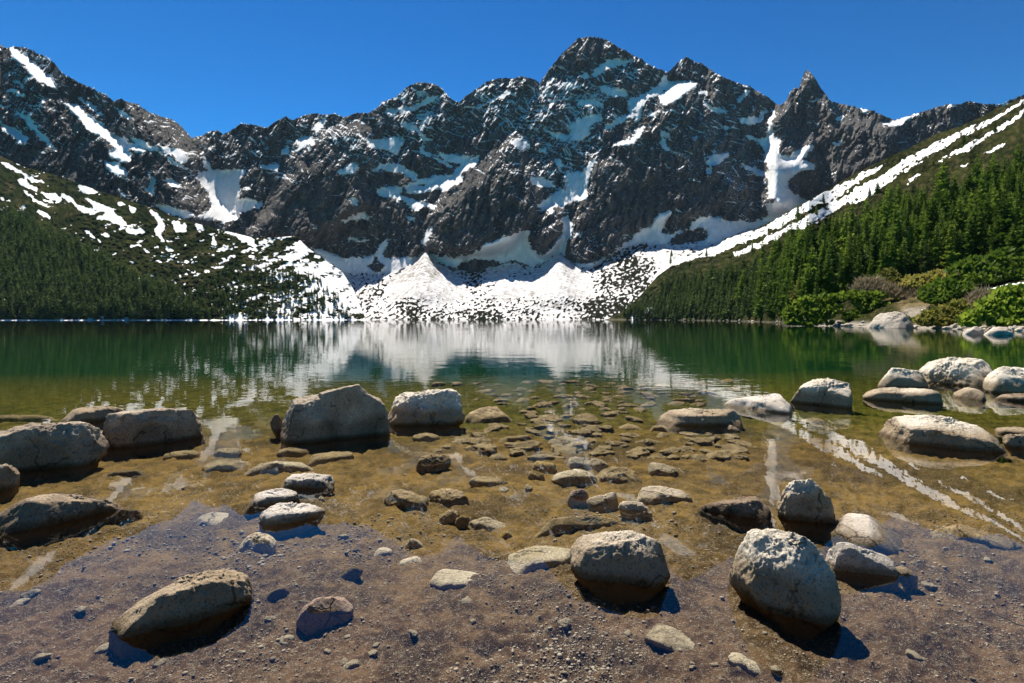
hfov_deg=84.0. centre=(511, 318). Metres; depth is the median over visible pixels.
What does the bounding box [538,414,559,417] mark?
stone
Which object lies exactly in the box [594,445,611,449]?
stone
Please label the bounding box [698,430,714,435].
stone
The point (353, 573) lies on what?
stone
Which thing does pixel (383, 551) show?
stone
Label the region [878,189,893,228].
spruce tree
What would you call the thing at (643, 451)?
stone
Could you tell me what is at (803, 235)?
spruce tree
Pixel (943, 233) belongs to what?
spruce tree
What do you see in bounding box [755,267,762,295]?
spruce tree
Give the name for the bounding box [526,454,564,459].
stone
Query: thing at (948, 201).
spruce tree
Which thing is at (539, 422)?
stone
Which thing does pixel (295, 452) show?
boulder
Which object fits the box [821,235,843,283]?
spruce tree
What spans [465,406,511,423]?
slab
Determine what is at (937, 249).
spruce tree
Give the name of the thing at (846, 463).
lake bed
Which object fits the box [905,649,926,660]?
stone
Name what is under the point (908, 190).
spruce tree
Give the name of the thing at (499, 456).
stone
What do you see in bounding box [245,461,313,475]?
rock
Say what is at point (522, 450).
stone
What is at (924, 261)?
spruce tree
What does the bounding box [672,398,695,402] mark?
stone
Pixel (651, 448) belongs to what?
stone
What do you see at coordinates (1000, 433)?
stone
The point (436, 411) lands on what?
boulder
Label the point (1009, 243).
spruce tree
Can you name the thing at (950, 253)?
spruce tree
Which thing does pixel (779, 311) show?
spruce tree
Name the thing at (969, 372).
boulder
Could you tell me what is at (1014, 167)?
spruce tree
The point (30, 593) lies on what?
stone
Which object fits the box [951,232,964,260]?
spruce tree
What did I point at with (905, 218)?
spruce tree
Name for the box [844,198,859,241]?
spruce tree
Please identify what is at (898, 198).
spruce tree
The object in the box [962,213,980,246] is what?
spruce tree
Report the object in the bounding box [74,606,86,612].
stone
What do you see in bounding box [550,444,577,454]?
stone
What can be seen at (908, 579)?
stone
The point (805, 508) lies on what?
rock
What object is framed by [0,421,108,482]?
rock
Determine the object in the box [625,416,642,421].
stone
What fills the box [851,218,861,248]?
spruce tree
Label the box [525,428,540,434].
stone
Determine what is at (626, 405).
stone
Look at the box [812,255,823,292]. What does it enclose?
spruce tree
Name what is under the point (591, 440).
stone
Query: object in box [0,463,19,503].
rock
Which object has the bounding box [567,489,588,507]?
stone
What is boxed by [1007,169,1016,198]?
spruce tree
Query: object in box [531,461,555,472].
stone
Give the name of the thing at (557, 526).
slab
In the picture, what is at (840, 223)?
spruce tree
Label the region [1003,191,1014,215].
spruce tree
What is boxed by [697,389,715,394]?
stone
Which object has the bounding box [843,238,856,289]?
spruce tree
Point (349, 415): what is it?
boulder
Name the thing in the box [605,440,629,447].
stone
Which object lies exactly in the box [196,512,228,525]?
slab
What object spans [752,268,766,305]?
spruce tree
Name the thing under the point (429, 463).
stone
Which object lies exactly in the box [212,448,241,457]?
stone
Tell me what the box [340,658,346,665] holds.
stone
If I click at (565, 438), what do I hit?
stone
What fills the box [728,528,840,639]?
boulder
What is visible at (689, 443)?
stone
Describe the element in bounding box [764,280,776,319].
spruce tree
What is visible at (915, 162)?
hillside
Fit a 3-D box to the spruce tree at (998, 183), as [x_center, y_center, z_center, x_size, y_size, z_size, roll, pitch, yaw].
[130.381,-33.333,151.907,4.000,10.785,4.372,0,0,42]
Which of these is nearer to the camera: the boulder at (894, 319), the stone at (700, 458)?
the stone at (700, 458)
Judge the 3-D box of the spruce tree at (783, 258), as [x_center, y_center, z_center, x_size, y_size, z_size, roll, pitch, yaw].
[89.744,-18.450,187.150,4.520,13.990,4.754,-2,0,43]
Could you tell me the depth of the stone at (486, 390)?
11.28 m
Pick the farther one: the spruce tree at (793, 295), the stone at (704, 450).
the spruce tree at (793, 295)
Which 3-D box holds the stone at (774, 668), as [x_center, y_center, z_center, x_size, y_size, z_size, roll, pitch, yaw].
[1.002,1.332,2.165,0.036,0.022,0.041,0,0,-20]
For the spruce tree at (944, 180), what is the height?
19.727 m
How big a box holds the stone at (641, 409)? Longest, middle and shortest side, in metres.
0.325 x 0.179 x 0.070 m
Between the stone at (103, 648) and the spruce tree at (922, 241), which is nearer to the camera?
the stone at (103, 648)
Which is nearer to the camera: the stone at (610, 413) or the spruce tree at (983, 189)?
the stone at (610, 413)
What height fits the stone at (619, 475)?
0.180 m
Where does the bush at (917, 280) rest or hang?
on the hillside at (915, 162)
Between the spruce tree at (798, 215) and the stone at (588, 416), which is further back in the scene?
the spruce tree at (798, 215)
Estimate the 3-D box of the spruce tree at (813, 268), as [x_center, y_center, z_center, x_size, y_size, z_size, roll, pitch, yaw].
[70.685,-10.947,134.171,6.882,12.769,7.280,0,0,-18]
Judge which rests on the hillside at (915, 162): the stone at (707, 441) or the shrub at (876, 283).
the shrub at (876, 283)
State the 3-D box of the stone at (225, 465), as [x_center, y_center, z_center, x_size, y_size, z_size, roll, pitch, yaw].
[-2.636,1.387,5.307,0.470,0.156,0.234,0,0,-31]
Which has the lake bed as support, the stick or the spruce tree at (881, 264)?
the stick
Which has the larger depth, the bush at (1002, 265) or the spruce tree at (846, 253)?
the spruce tree at (846, 253)
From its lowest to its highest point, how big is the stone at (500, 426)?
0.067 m
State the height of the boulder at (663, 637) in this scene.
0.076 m
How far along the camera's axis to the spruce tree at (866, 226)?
167.12 m
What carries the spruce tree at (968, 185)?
on the hillside at (915, 162)
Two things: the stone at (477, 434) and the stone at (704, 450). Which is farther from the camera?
the stone at (477, 434)
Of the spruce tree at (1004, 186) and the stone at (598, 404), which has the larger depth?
the spruce tree at (1004, 186)
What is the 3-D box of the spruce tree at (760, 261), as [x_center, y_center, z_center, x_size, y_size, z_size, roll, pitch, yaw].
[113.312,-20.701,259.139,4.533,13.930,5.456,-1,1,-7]
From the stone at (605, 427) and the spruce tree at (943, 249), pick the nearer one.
the stone at (605, 427)
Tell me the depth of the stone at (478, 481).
4.71 m
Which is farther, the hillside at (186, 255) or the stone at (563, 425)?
the hillside at (186, 255)
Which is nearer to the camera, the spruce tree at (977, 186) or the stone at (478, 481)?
the stone at (478, 481)
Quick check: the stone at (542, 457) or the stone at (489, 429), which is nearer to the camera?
the stone at (542, 457)
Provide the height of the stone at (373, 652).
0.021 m
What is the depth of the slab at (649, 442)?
6.31 m
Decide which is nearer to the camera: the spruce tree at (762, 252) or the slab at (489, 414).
the slab at (489, 414)
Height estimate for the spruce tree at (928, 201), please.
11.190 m
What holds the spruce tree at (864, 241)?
on the hillside at (915, 162)
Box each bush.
[781,289,898,325]
[896,268,947,291]
[912,298,972,326]
[916,276,977,304]
[943,245,1023,284]
[954,282,1023,326]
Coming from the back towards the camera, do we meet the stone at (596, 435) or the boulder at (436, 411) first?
the boulder at (436, 411)
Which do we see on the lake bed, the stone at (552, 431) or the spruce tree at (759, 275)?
the stone at (552, 431)
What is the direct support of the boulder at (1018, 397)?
on the lake bed
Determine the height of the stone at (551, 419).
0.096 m
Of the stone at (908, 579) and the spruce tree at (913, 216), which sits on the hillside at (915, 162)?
the spruce tree at (913, 216)
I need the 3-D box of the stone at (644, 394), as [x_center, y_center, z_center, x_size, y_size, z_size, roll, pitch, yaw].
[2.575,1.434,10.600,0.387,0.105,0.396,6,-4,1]
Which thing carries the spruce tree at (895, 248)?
on the hillside at (915, 162)
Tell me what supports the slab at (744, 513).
on the lake bed
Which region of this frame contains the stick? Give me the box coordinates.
[983,610,1023,626]
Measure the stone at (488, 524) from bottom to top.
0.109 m
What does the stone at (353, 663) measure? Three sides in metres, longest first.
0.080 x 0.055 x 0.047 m
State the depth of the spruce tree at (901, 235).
144.30 m
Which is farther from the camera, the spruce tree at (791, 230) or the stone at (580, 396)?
the spruce tree at (791, 230)
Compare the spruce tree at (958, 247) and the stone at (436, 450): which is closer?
the stone at (436, 450)
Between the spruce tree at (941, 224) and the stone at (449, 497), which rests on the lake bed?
the stone at (449, 497)
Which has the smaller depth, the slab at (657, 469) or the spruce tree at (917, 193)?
the slab at (657, 469)
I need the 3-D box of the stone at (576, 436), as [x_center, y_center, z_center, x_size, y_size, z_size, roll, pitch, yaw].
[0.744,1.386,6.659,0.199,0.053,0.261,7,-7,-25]
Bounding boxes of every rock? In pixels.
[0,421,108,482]
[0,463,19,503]
[102,408,205,456]
[243,488,300,517]
[259,502,324,536]
[283,473,334,497]
[656,408,742,433]
[776,478,836,540]
[823,513,903,555]
[825,542,899,593]
[862,387,946,411]
[876,415,1007,461]
[877,368,927,387]
[984,326,1013,334]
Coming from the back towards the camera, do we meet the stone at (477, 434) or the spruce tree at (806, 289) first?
the spruce tree at (806, 289)
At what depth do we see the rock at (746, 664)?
2.20 m
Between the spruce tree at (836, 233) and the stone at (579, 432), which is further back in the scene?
the spruce tree at (836, 233)
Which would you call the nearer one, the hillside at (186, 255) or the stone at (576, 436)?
the stone at (576, 436)
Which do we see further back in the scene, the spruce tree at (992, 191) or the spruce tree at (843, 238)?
the spruce tree at (843, 238)
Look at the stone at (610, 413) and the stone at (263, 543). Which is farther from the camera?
the stone at (610, 413)
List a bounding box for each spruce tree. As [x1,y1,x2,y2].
[726,262,736,291]
[733,271,746,299]
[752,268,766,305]
[753,278,762,318]
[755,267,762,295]
[755,281,766,311]
[756,258,762,283]
[757,239,765,267]
[762,262,779,303]
[763,236,778,271]
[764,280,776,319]
[771,233,782,263]
[771,257,781,295]
[773,278,779,309]
[775,288,783,317]
[777,241,785,279]
[778,231,792,281]
[778,242,793,293]
[778,265,791,307]
[781,219,795,264]
[784,248,803,305]
[788,227,804,277]
[789,230,802,256]
[793,219,801,249]
[794,264,814,303]
[795,202,800,219]
[795,247,823,293]
[795,275,800,297]
[799,243,809,274]
[800,232,809,262]
[802,228,809,246]
[803,216,809,239]
[807,218,821,254]
[808,237,814,261]
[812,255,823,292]
[812,270,819,301]
[816,226,824,248]
[817,241,826,267]
[819,219,826,245]
[820,250,842,300]
[821,194,827,206]
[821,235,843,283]
[824,233,829,252]
[826,214,833,244]
[830,215,841,250]
[837,208,853,256]
[837,211,843,241]
[837,254,848,292]
[840,232,852,261]
[841,243,850,282]
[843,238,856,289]
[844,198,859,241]
[846,235,868,278]
[850,247,864,290]
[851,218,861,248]
[859,196,872,228]
[860,213,872,248]
[860,232,867,253]
[861,213,867,233]
[864,255,874,278]
[865,229,880,273]
[867,217,879,250]
[870,202,880,227]
[870,208,878,229]
[872,218,887,254]
[873,181,880,194]
[873,242,887,275]
[874,197,890,236]
[876,229,883,252]
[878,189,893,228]
[882,202,906,256]
[884,219,900,272]
[888,186,897,212]
[888,238,898,263]
[891,184,901,210]
[894,245,910,277]
[896,194,905,222]
[897,231,907,257]
[900,240,910,267]
[901,202,910,237]
[901,221,908,241]
[903,201,910,225]
[905,187,911,211]
[905,216,919,259]
[905,258,913,275]
[906,192,913,219]
[906,237,921,273]
[907,206,916,228]
[907,215,919,249]
[909,198,924,228]
[914,188,926,214]
[914,191,918,209]
[916,195,941,243]
[916,210,924,243]
[916,210,933,256]
[916,240,933,273]
[918,228,931,258]
[921,186,928,206]
[923,194,934,212]
[927,239,938,268]
[928,180,945,215]
[930,160,955,205]
[930,222,945,268]
[937,188,953,216]
[937,190,948,220]
[938,213,947,239]
[939,222,962,267]
[939,237,946,265]
[940,221,948,251]
[943,201,962,236]
[950,172,960,200]
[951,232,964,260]
[952,220,960,244]
[954,180,966,206]
[954,195,967,232]
[955,171,975,203]
[958,213,980,259]
[961,134,966,145]
[961,201,966,218]
[962,204,979,239]
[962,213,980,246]
[963,188,982,227]
[963,191,968,212]
[969,152,984,195]
[973,162,990,225]
[974,206,983,246]
[975,174,990,199]
[975,221,991,255]
[979,194,994,240]
[984,153,1002,186]
[985,186,1001,225]
[986,171,996,202]
[986,188,1021,253]
[986,226,998,252]
[989,182,996,202]
[990,205,999,236]
[993,119,997,132]
[995,174,1000,193]
[996,184,1003,209]
[997,174,1015,206]
[1000,156,1008,182]
[1002,163,1017,193]
[1002,224,1018,255]
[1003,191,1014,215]
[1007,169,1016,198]
[1008,143,1023,176]
[1008,199,1020,243]
[1011,161,1017,176]
[1011,186,1022,229]
[1011,208,1023,257]
[1013,173,1023,208]
[1016,159,1023,177]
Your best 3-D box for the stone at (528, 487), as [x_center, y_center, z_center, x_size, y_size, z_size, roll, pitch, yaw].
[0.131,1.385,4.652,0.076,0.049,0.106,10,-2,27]
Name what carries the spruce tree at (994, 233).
on the hillside at (915, 162)
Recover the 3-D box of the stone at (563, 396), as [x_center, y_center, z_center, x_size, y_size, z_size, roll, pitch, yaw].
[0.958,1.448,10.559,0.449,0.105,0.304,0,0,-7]
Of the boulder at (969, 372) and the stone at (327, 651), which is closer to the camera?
the stone at (327, 651)
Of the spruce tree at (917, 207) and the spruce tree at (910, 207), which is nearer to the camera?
the spruce tree at (917, 207)
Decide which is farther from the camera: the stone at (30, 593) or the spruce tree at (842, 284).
the spruce tree at (842, 284)
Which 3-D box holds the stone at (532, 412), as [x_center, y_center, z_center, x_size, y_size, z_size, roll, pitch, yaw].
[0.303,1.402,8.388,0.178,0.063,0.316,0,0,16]
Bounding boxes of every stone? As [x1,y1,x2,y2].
[9,598,30,607]
[20,589,40,598]
[32,653,52,662]
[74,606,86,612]
[93,642,109,654]
[152,658,166,667]
[202,458,251,472]
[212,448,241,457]
[238,532,276,554]
[263,586,288,600]
[264,616,276,620]
[270,414,281,439]
[279,635,294,644]
[296,596,353,635]
[324,648,331,653]
[338,534,351,538]
[340,566,362,580]
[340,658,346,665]
[343,659,359,668]
[368,649,377,655]
[372,642,379,647]
[374,547,392,556]
[384,489,428,510]
[405,538,422,549]
[408,629,417,636]
[412,433,439,441]
[416,454,450,473]
[429,488,468,506]
[430,569,483,590]
[431,383,445,385]
[432,448,441,452]
[438,444,450,448]
[438,510,459,524]
[452,435,469,443]
[455,516,469,528]
[459,596,471,604]
[461,437,492,444]
[464,444,496,453]
[469,476,507,487]
[469,517,505,530]
[470,432,487,437]
[476,389,494,392]
[483,426,498,432]
[487,423,508,429]
[488,453,507,459]
[493,398,507,401]
[498,435,531,441]
[499,393,512,396]
[499,486,508,492]
[499,531,512,538]
[504,440,541,448]
[508,447,526,454]
[508,450,523,455]
[516,398,529,401]
[524,414,537,418]
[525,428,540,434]
[525,484,532,490]
[526,410,537,414]
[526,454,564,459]
[527,406,535,409]
[527,470,544,480]
[530,416,562,422]
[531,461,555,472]
[532,401,552,406]
[533,421,549,424]
[534,423,553,428]
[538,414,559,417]
[544,410,556,413]
[546,427,563,432]
[546,430,560,433]
[547,438,563,444]
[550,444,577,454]
[551,394,573,397]
[551,451,560,455]
[551,469,596,486]
[554,436,578,441]
[557,423,570,426]
[558,618,570,628]
[560,414,573,417]
[562,403,579,407]
[564,430,591,435]
[564,441,590,451]
[565,435,583,437]
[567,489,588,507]
[571,418,603,424]
[574,394,592,398]
[574,413,594,417]
[574,415,597,419]
[581,426,609,432]
[582,425,612,430]
[583,387,595,389]
[584,438,596,443]
[585,432,603,437]
[586,492,618,512]
[588,449,614,455]
[591,401,606,407]
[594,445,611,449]
[595,466,641,483]
[599,407,611,410]
[600,410,619,416]
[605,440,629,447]
[615,390,632,393]
[616,403,637,406]
[617,386,633,390]
[617,432,639,437]
[620,436,631,441]
[624,629,632,636]
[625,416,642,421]
[626,447,650,457]
[626,454,640,457]
[633,407,644,412]
[637,403,654,407]
[639,392,658,396]
[642,397,654,399]
[645,447,656,450]
[647,454,665,458]
[656,432,669,436]
[659,446,680,455]
[666,455,679,459]
[667,401,685,405]
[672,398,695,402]
[679,392,693,395]
[679,431,698,436]
[679,445,696,451]
[685,442,696,444]
[687,454,712,462]
[688,437,715,445]
[691,402,705,406]
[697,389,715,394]
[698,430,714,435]
[699,448,710,452]
[705,450,730,459]
[709,662,718,666]
[714,443,724,447]
[721,443,748,453]
[722,425,739,433]
[722,434,739,440]
[725,439,751,443]
[729,387,740,390]
[729,440,755,447]
[734,455,748,458]
[769,665,781,672]
[896,566,917,594]
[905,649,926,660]
[921,581,938,589]
[983,557,993,561]
[994,427,1023,443]
[1003,434,1023,457]
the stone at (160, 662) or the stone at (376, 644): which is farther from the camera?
the stone at (376, 644)
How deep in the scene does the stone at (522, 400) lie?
9.78 m
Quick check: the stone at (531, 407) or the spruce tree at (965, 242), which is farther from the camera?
the spruce tree at (965, 242)
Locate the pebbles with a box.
[0,509,1023,682]
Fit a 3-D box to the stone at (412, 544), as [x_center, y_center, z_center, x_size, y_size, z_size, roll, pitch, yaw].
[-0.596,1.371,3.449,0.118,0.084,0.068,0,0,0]
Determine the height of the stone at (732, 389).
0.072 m
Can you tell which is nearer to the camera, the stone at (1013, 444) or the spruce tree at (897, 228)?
the stone at (1013, 444)
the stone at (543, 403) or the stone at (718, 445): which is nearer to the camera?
the stone at (718, 445)
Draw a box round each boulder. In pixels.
[108,568,254,659]
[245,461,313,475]
[276,447,309,457]
[280,384,389,450]
[388,388,464,433]
[506,546,569,573]
[570,530,669,605]
[618,501,652,521]
[644,623,694,651]
[723,394,792,421]
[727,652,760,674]
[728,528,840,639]
[790,378,852,414]
[867,311,912,327]
[919,356,991,387]
[952,387,986,407]
[983,366,1023,393]
[992,393,1023,409]
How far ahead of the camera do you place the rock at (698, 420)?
6.97 m
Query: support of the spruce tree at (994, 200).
on the hillside at (915, 162)
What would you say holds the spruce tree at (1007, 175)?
on the hillside at (915, 162)
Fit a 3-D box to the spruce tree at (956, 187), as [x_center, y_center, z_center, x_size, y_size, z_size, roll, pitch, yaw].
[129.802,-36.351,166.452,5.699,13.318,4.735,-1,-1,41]
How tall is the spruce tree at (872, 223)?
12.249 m
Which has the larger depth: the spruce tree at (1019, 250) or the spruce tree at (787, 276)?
the spruce tree at (787, 276)
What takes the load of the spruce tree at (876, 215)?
on the hillside at (915, 162)
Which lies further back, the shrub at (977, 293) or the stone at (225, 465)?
the shrub at (977, 293)
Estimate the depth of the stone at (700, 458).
5.65 m
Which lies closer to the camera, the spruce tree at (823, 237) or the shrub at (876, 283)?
the shrub at (876, 283)
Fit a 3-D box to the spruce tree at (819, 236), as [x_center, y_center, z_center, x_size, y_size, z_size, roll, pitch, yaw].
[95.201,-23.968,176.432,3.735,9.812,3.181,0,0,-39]
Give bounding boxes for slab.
[0,414,56,422]
[0,493,142,549]
[60,406,123,429]
[107,470,146,477]
[162,450,199,460]
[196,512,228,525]
[308,451,353,466]
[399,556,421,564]
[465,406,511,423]
[534,515,618,537]
[567,457,608,471]
[619,423,641,429]
[635,438,662,445]
[636,486,691,505]
[648,462,678,476]
[649,425,666,431]
[697,496,772,530]
[800,418,826,425]
[930,524,1021,550]
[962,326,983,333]
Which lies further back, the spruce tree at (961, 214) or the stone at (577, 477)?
the spruce tree at (961, 214)
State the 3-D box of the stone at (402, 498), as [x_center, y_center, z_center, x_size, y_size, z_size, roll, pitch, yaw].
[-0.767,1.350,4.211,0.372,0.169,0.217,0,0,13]
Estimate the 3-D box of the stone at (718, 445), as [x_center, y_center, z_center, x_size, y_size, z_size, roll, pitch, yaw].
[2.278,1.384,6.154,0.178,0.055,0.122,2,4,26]
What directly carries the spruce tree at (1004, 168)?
on the hillside at (915, 162)
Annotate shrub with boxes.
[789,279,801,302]
[847,274,920,299]
[876,267,901,285]
[963,284,992,308]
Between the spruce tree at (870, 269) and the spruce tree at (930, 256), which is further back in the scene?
the spruce tree at (870, 269)
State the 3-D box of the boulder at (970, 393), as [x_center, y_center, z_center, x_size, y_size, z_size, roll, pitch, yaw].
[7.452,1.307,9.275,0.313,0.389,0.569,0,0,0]
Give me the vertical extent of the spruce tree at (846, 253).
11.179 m
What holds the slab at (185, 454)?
on the lake bed
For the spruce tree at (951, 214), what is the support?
on the hillside at (915, 162)
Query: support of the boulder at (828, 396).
on the lake bed
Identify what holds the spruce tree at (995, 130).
on the hillside at (915, 162)
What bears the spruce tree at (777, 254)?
on the hillside at (915, 162)
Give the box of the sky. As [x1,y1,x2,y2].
[0,0,1023,137]
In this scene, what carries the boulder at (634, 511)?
on the lake bed
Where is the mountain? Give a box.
[0,36,1023,319]
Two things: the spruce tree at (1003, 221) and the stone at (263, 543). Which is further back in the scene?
the spruce tree at (1003, 221)
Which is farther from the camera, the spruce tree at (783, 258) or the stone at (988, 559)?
the spruce tree at (783, 258)
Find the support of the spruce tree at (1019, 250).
on the hillside at (915, 162)
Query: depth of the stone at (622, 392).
11.06 m
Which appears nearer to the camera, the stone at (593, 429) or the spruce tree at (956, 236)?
the stone at (593, 429)
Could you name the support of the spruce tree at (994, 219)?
on the hillside at (915, 162)
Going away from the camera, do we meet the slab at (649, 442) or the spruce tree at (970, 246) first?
the slab at (649, 442)
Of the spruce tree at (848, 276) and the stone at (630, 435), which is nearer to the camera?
the stone at (630, 435)
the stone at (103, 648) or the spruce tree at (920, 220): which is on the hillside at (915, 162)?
the spruce tree at (920, 220)
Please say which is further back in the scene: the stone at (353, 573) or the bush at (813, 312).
the bush at (813, 312)
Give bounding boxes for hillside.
[0,156,365,319]
[605,98,1023,330]
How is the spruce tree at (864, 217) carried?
on the hillside at (915, 162)
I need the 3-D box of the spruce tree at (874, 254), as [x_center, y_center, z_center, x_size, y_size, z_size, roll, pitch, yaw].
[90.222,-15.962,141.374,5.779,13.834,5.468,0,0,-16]
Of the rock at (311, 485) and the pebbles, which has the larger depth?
the rock at (311, 485)
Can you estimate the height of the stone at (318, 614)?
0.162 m
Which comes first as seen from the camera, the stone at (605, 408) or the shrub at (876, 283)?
the stone at (605, 408)
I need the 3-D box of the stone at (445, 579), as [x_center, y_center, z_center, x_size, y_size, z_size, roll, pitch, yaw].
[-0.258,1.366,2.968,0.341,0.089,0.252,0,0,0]
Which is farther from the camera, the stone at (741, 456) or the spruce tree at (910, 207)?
the spruce tree at (910, 207)
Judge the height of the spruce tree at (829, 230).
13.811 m
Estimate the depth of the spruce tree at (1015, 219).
116.50 m
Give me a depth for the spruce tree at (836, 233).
183.16 m
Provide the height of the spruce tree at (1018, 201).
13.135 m
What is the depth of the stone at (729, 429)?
6.87 m
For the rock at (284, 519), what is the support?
on the lake bed
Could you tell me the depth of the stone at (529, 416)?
8.02 m
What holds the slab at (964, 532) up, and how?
on the lake bed
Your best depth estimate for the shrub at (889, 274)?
122.07 m
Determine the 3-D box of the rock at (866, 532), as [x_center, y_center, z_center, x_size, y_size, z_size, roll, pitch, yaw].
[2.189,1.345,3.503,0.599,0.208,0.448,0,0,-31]
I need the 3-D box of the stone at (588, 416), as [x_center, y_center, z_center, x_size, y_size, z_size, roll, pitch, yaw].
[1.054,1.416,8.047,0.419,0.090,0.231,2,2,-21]
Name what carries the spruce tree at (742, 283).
on the hillside at (915, 162)
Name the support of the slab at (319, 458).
on the lake bed
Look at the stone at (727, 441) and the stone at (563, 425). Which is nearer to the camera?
the stone at (727, 441)
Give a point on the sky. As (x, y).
(204, 66)
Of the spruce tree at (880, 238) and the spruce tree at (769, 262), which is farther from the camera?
the spruce tree at (769, 262)
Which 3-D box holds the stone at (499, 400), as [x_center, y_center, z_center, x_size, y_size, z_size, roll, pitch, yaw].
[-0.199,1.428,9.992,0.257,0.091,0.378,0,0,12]
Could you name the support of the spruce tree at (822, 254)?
on the hillside at (915, 162)
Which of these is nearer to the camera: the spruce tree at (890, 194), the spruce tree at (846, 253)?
the spruce tree at (846, 253)
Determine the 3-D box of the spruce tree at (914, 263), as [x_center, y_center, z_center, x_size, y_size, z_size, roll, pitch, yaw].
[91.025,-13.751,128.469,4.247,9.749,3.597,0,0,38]
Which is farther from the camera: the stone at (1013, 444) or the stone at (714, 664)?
the stone at (1013, 444)
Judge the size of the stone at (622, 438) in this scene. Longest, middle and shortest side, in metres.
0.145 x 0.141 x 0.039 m
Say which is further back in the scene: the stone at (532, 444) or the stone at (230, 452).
the stone at (532, 444)
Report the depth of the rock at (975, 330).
47.60 m
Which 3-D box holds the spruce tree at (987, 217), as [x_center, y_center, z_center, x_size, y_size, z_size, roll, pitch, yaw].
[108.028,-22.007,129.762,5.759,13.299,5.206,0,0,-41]
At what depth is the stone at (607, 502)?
4.12 m
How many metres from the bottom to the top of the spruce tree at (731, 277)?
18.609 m
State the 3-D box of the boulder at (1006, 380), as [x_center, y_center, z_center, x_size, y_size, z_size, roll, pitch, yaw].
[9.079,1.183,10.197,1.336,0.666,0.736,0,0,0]
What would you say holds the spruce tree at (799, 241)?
on the hillside at (915, 162)
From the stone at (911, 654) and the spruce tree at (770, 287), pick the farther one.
the spruce tree at (770, 287)
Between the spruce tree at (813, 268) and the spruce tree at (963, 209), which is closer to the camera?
the spruce tree at (813, 268)
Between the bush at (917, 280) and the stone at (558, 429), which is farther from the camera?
the bush at (917, 280)
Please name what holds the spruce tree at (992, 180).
on the hillside at (915, 162)
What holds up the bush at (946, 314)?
on the hillside at (915, 162)
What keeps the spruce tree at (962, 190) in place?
on the hillside at (915, 162)
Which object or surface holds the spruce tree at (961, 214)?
on the hillside at (915, 162)
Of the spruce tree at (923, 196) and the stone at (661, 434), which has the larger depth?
the spruce tree at (923, 196)
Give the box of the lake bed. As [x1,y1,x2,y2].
[0,379,1023,682]
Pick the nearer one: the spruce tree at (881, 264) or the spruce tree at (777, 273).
the spruce tree at (881, 264)
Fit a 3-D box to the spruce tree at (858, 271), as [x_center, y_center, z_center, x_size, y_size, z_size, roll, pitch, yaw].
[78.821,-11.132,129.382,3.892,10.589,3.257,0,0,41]
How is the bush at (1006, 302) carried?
on the hillside at (915, 162)
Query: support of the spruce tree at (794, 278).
on the hillside at (915, 162)
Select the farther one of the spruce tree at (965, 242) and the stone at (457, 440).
the spruce tree at (965, 242)
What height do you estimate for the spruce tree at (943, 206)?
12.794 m
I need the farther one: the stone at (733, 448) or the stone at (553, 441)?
the stone at (553, 441)
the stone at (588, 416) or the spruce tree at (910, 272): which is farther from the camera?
the spruce tree at (910, 272)
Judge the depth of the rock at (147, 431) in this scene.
5.91 m
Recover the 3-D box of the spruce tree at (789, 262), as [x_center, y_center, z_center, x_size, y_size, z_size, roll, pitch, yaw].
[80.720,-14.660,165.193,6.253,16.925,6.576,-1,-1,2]
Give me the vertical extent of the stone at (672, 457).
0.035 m
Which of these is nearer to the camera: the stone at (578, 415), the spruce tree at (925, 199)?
the stone at (578, 415)
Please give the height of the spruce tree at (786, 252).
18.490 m
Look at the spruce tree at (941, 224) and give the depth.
137.05 m
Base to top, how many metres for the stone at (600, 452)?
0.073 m
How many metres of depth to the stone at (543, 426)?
7.28 m
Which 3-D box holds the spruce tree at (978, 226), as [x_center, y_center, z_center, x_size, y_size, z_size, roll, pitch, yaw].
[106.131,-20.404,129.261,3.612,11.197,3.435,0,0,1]
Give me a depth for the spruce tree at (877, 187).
223.68 m
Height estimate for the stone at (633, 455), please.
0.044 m
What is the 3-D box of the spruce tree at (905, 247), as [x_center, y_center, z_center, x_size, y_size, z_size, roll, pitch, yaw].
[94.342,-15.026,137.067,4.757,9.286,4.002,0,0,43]
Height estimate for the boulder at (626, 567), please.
0.378 m
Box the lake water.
[0,320,1023,407]
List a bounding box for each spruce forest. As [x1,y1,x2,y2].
[0,202,351,319]
[622,165,1022,319]
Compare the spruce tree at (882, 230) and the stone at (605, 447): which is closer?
the stone at (605, 447)
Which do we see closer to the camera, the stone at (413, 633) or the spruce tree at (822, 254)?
the stone at (413, 633)
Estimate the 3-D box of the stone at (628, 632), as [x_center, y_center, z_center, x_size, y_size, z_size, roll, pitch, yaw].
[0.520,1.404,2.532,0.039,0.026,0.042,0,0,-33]
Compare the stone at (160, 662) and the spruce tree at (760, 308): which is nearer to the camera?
the stone at (160, 662)
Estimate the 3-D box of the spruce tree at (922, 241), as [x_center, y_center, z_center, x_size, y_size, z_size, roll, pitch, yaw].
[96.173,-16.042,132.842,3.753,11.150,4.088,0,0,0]
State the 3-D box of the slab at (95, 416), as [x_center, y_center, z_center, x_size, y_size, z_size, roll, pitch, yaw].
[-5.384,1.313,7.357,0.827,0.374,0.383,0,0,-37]
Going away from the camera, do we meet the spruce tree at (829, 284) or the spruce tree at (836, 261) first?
the spruce tree at (829, 284)
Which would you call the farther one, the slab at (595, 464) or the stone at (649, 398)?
the stone at (649, 398)
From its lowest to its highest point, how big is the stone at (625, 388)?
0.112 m
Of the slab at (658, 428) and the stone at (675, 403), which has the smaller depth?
the slab at (658, 428)
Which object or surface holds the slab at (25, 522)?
on the lake bed

